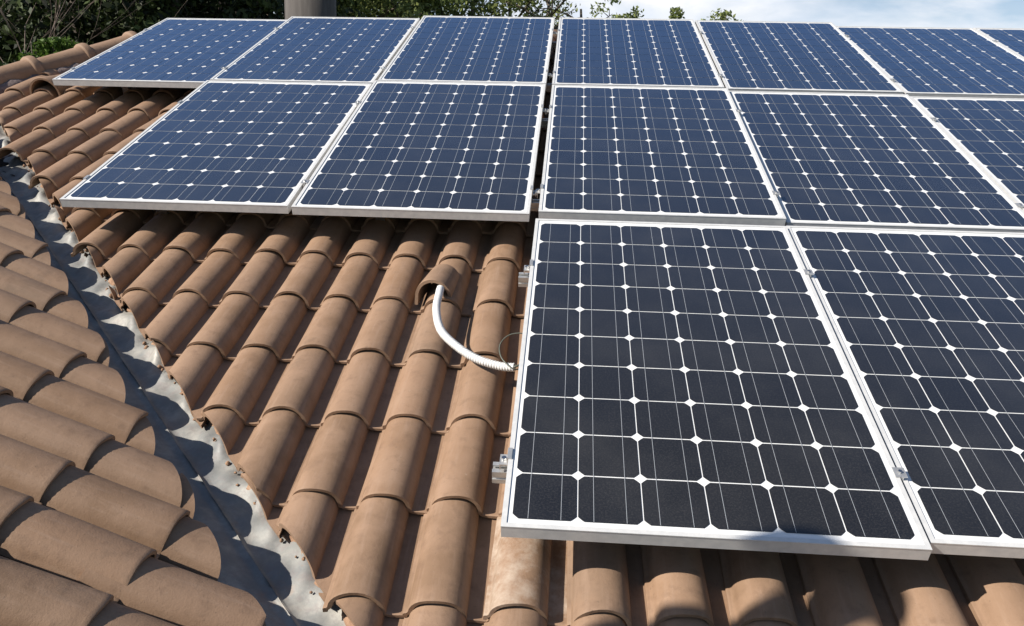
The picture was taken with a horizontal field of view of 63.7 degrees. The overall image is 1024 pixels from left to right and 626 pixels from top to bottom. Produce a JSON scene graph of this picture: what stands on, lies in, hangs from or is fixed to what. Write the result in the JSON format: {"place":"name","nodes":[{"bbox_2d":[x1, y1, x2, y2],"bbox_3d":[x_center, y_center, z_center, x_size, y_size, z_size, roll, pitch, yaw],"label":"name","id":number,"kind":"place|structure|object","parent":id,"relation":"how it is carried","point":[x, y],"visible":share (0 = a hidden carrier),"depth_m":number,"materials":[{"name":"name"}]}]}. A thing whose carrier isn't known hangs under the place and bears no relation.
{"place":"outdoors","nodes":[
{"label":"outdoors","id":0,"kind":"place"},
{"bbox_2d":[0,176,265,625],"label":"tiled roof","id":1,"kind":"structure","parent":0,"point":[100,525],"depth_m":2.05,"materials":[{"name":"ceramic"}]},
{"bbox_2d":[284,0,335,19],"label":"chimney","id":2,"kind":"object","parent":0,"point":[312,8],"depth_m":8.09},
{"bbox_2d":[0,29,1023,625],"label":"tiled roof","id":3,"kind":"structure","parent":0,"point":[346,401],"depth_m":2.63,"materials":[{"name":"ceramic"}]},
{"bbox_2d":[0,123,345,625],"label":"valley flashing","id":4,"kind":"object","parent":3,"relation":"on","point":[266,569],"visible":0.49,"depth_m":2.57,"materials":[{"name":"metal"}]},
{"bbox_2d":[415,264,458,304],"bbox_3d":[-0.286,-0.114,3.234,0.148,0.111,0.190,5,24,8],"label":"cover tile","id":5,"kind":"object","parent":3,"relation":"on","point":[446,276],"visible":0.91,"depth_m":3.19,"materials":[{"name":"ceramic"}]},
{"bbox_2d":[432,284,515,371],"bbox_3d":[-0.133,0.017,2.957,0.338,0.067,0.626,2,33,4],"label":"conduit","id":6,"kind":"object","parent":3,"relation":"on","point":[452,342],"visible":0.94,"depth_m":2.78,"materials":[{"name":"white plastic"}]},
{"bbox_2d":[499,333,522,369],"bbox_3d":[0.008,0.127,2.728,0.106,0.043,0.164,2,33,4],"label":"cable","id":7,"kind":"object","parent":6,"relation":"attached to","point":[500,353],"visible":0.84,"depth_m":2.72,"materials":[{"name":"grey plastic"}]},
{"bbox_2d":[70,67,895,93],"bbox_3d":[0.819,-1.347,5.079,7.412,0.277,0.040,2,33,4],"label":"mounting rail","id":8,"kind":"object","parent":3,"relation":"on","point":[547,89],"visible":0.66,"depth_m":5.09,"materials":[{"name":"metal"}]},
{"bbox_2d":[52,18,285,87],"bbox_3d":[-2.265,-1.840,5.742,1.001,0.038,1.654,2,32,4],"label":"solar panel","id":9,"kind":"object","parent":8,"relation":"on","point":[181,53],"visible":0.85,"depth_m":5.55,"materials":[{"name":"glass"}]},
{"bbox_2d":[210,16,419,83],"bbox_3d":[-1.268,-1.820,5.662,1.001,0.037,1.654,2,32,4],"label":"solar panel","id":10,"kind":"object","parent":8,"relation":"on","point":[332,49],"visible":0.98,"depth_m":5.52,"materials":[{"name":"glass"}]},
{"bbox_2d":[378,16,554,88],"bbox_3d":[-0.238,-1.795,5.581,1.001,0.038,1.654,2,33,4],"label":"solar panel","id":11,"kind":"object","parent":8,"relation":"on","point":[486,49],"visible":0.99,"depth_m":5.44,"materials":[{"name":"glass"}]},
{"bbox_2d":[552,17,723,87],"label":"solar panel","id":12,"kind":"object","parent":8,"relation":"on","point":[634,52],"visible":0.98,"depth_m":5.38,"materials":[{"name":"glass"}]},
{"bbox_2d":[836,26,1023,98],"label":"solar panel","id":13,"kind":"object","parent":8,"relation":"on","point":[940,62],"visible":0.93,"depth_m":5.32,"materials":[{"name":"glass"}]},
{"bbox_2d":[973,28,1023,58],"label":"solar panel","id":14,"kind":"object","parent":8,"relation":"on","point":[1011,39],"visible":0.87,"depth_m":5.85,"materials":[{"name":"glass"}]},
{"bbox_2d":[83,175,1023,220],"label":"mounting rail","id":15,"kind":"object","parent":3,"relation":"on","point":[534,204],"visible":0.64,"depth_m":3.63,"materials":[{"name":"metal"}]},
{"bbox_2d":[59,80,371,213],"bbox_3d":[-1.386,-0.906,4.215,1.001,0.037,1.654,2,33,4],"label":"solar panel","id":16,"kind":"object","parent":15,"relation":"on","point":[238,146],"visible":0.99,"depth_m":4.00,"materials":[{"name":"glass"}]},
{"bbox_2d":[291,80,545,221],"bbox_3d":[-0.366,-0.871,4.125,1.001,0.039,1.654,2,34,4],"label":"solar panel","id":17,"kind":"object","parent":15,"relation":"on","point":[437,150],"visible":1,"depth_m":3.91,"materials":[{"name":"glass"}]},
{"bbox_2d":[538,85,785,225],"bbox_3d":[0.670,-0.836,4.060,1.001,0.037,1.654,2,33,4],"label":"solar panel","id":18,"kind":"object","parent":15,"relation":"on","point":[655,154],"visible":0.98,"depth_m":3.84,"materials":[{"name":"glass"}]},
{"bbox_2d":[729,91,1023,232],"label":"solar panel","id":19,"kind":"object","parent":15,"relation":"on","point":[883,161],"visible":0.94,"depth_m":3.83,"materials":[{"name":"glass"}]},
{"bbox_2d":[910,96,1023,210],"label":"solar panel","id":20,"kind":"object","parent":15,"relation":"on","point":[986,135],"visible":0.89,"depth_m":4.22,"materials":[{"name":"glass"}]},
{"bbox_2d":[177,100,936,127],"bbox_3d":[1.272,-0.959,4.457,6.400,0.290,0.040,2,33,4],"label":"mounting rail","id":21,"kind":"object","parent":3,"relation":"on","point":[544,122],"visible":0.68,"depth_m":4.48,"materials":[{"name":"metal"}]},
{"bbox_2d":[144,26,997,47],"bbox_3d":[0.896,-1.899,5.945,7.412,0.274,0.040,2,33,4],"label":"mounting rail","id":22,"kind":"object","parent":3,"relation":"on","point":[554,43],"visible":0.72,"depth_m":5.95,"materials":[{"name":"metal"}]},
{"bbox_2d":[695,20,903,93],"bbox_3d":[1.811,-1.717,5.468,1.001,0.037,1.654,2,33,4],"label":"solar panel","id":23,"kind":"object","parent":22,"relation":"attached to","point":[788,56],"visible":0.95,"depth_m":5.31,"materials":[{"name":"glass"}]},
{"bbox_2d":[518,260,813,286],"bbox_3d":[2.181,0.001,2.974,4.324,0.266,0.040,2,33,4],"label":"mounting rail","id":24,"kind":"object","parent":3,"relation":"on","point":[523,278],"visible":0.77,"depth_m":3.06,"materials":[{"name":"metal"}]},
{"bbox_2d":[492,448,907,483],"bbox_3d":[2.104,0.556,2.110,4.324,0.262,0.040,2,33,4],"label":"mounting rail","id":25,"kind":"object","parent":3,"relation":"on","point":[499,471],"visible":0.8,"depth_m":2.19,"materials":[{"name":"metal"}]},
{"bbox_2d":[501,218,931,559],"bbox_3d":[0.534,0.097,2.639,1.001,0.037,1.654,2,33,4],"label":"solar panel","id":26,"kind":"object","parent":25,"relation":"on","point":[694,385],"visible":1,"depth_m":2.34,"materials":[{"name":"glass"}]},
{"bbox_2d":[787,226,1023,558],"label":"solar panel","id":27,"kind":"object","parent":25,"relation":"on","point":[927,326],"visible":0.92,"depth_m":2.56,"materials":[{"name":"glass"}]},
{"bbox_2d":[274,0,1023,27],"label":"sky","id":28,"kind":"structure","parent":0,"point":[876,13],"materials":[{"name":"white"}]},
{"label":"ground","id":29,"kind":"structure","parent":0,"visible":0},
{"bbox_2d":[0,0,93,63],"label":"tree","id":30,"kind":"object","parent":29,"relation":"on","point":[2,50],"visible":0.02,"depth_m":15.88,"materials":[{"name":"green plant"}]},
{"bbox_2d":[18,36,78,60],"bbox_3d":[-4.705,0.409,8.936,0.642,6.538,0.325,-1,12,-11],"label":"bush","id":31,"kind":"object","parent":29,"relation":"on","point":[41,47],"visible":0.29,"depth_m":8.26,"materials":[{"name":"green plant"}]},
{"bbox_2d":[0,0,152,57],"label":"bare shrub","id":32,"kind":"object","parent":29,"relation":"on","point":[51,34],"visible":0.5,"depth_m":12.85,"materials":[{"name":"brown plant"}]},
{"bbox_2d":[0,0,186,62],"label":"bare shrub","id":33,"kind":"object","parent":29,"relation":"on","point":[75,21],"visible":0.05,"depth_m":13.19,"materials":[{"name":"brown plant"}]},
{"bbox_2d":[0,0,209,65],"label":"tree","id":34,"kind":"object","parent":29,"relation":"on","point":[42,29],"visible":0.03,"depth_m":14.71,"materials":[{"name":"green plant"}]},
{"bbox_2d":[1,0,215,58],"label":"tree","id":35,"kind":"object","parent":29,"relation":"on","point":[92,20],"depth_m":17.42,"materials":[{"name":"green plant"}]},
{"bbox_2d":[11,0,284,62],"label":"tree","id":36,"kind":"object","parent":29,"relation":"on","point":[151,9],"visible":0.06,"depth_m":14.42,"materials":[{"name":"green plant"}]},
{"bbox_2d":[184,1,284,18],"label":"tree","id":37,"kind":"object","parent":29,"relation":"on","point":[219,8],"depth_m":17.83,"materials":[{"name":"green plant"}]},
{"bbox_2d":[180,0,369,18],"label":"tree","id":38,"kind":"object","parent":29,"relation":"on","point":[341,13],"depth_m":20.16,"materials":[{"name":"green plant"}]},
{"bbox_2d":[336,0,446,19],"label":"tree","id":39,"kind":"object","parent":29,"relation":"on","point":[387,12],"visible":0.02,"depth_m":23.61,"materials":[{"name":"green plant"}]},
{"bbox_2d":[361,0,446,18],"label":"tree","id":40,"kind":"object","parent":29,"relation":"on","point":[388,7],"depth_m":26.06,"materials":[{"name":"green plant"}]},
{"bbox_2d":[372,0,470,17],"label":"tree","id":41,"kind":"object","parent":29,"relation":"on","point":[417,6],"depth_m":35.40,"materials":[{"name":"green plant"}]},
{"bbox_2d":[350,0,530,17],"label":"tree","id":42,"kind":"object","parent":29,"relation":"on","point":[492,9],"visible":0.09,"depth_m":23.72,"materials":[{"name":"green plant"}]},
{"bbox_2d":[397,0,554,16],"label":"tree","id":43,"kind":"object","parent":29,"relation":"on","point":[469,13],"visible":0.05,"depth_m":25.22,"materials":[{"name":"green plant"}]},
{"bbox_2d":[481,0,573,27],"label":"tree","id":44,"kind":"object","parent":29,"relation":"on","point":[529,3],"visible":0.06,"depth_m":27.78,"materials":[{"name":"green plant"}]},
{"bbox_2d":[485,0,607,28],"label":"tree","id":45,"kind":"object","parent":29,"relation":"on","point":[550,9],"visible":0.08,"depth_m":26.02,"materials":[{"name":"green plant"}]},
{"bbox_2d":[558,0,611,17],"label":"tree","id":46,"kind":"object","parent":29,"relation":"on","point":[592,8],"visible":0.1,"depth_m":27.70,"materials":[{"name":"green plant"}]},
{"bbox_2d":[607,0,643,17],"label":"tree","id":47,"kind":"object","parent":29,"relation":"on","point":[629,15],"visible":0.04,"depth_m":45.58,"materials":[{"name":"green plant"}]},
{"bbox_2d":[669,6,684,18],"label":"tree","id":48,"kind":"object","parent":29,"relation":"on","point":[678,14],"visible":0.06,"depth_m":51.26,"materials":[{"name":"green plant"}]},
{"bbox_2d":[701,8,743,20],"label":"tree","id":49,"kind":"object","parent":29,"relation":"on","point":[723,14],"visible":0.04,"depth_m":49.13,"materials":[{"name":"green plant"}]}
]}

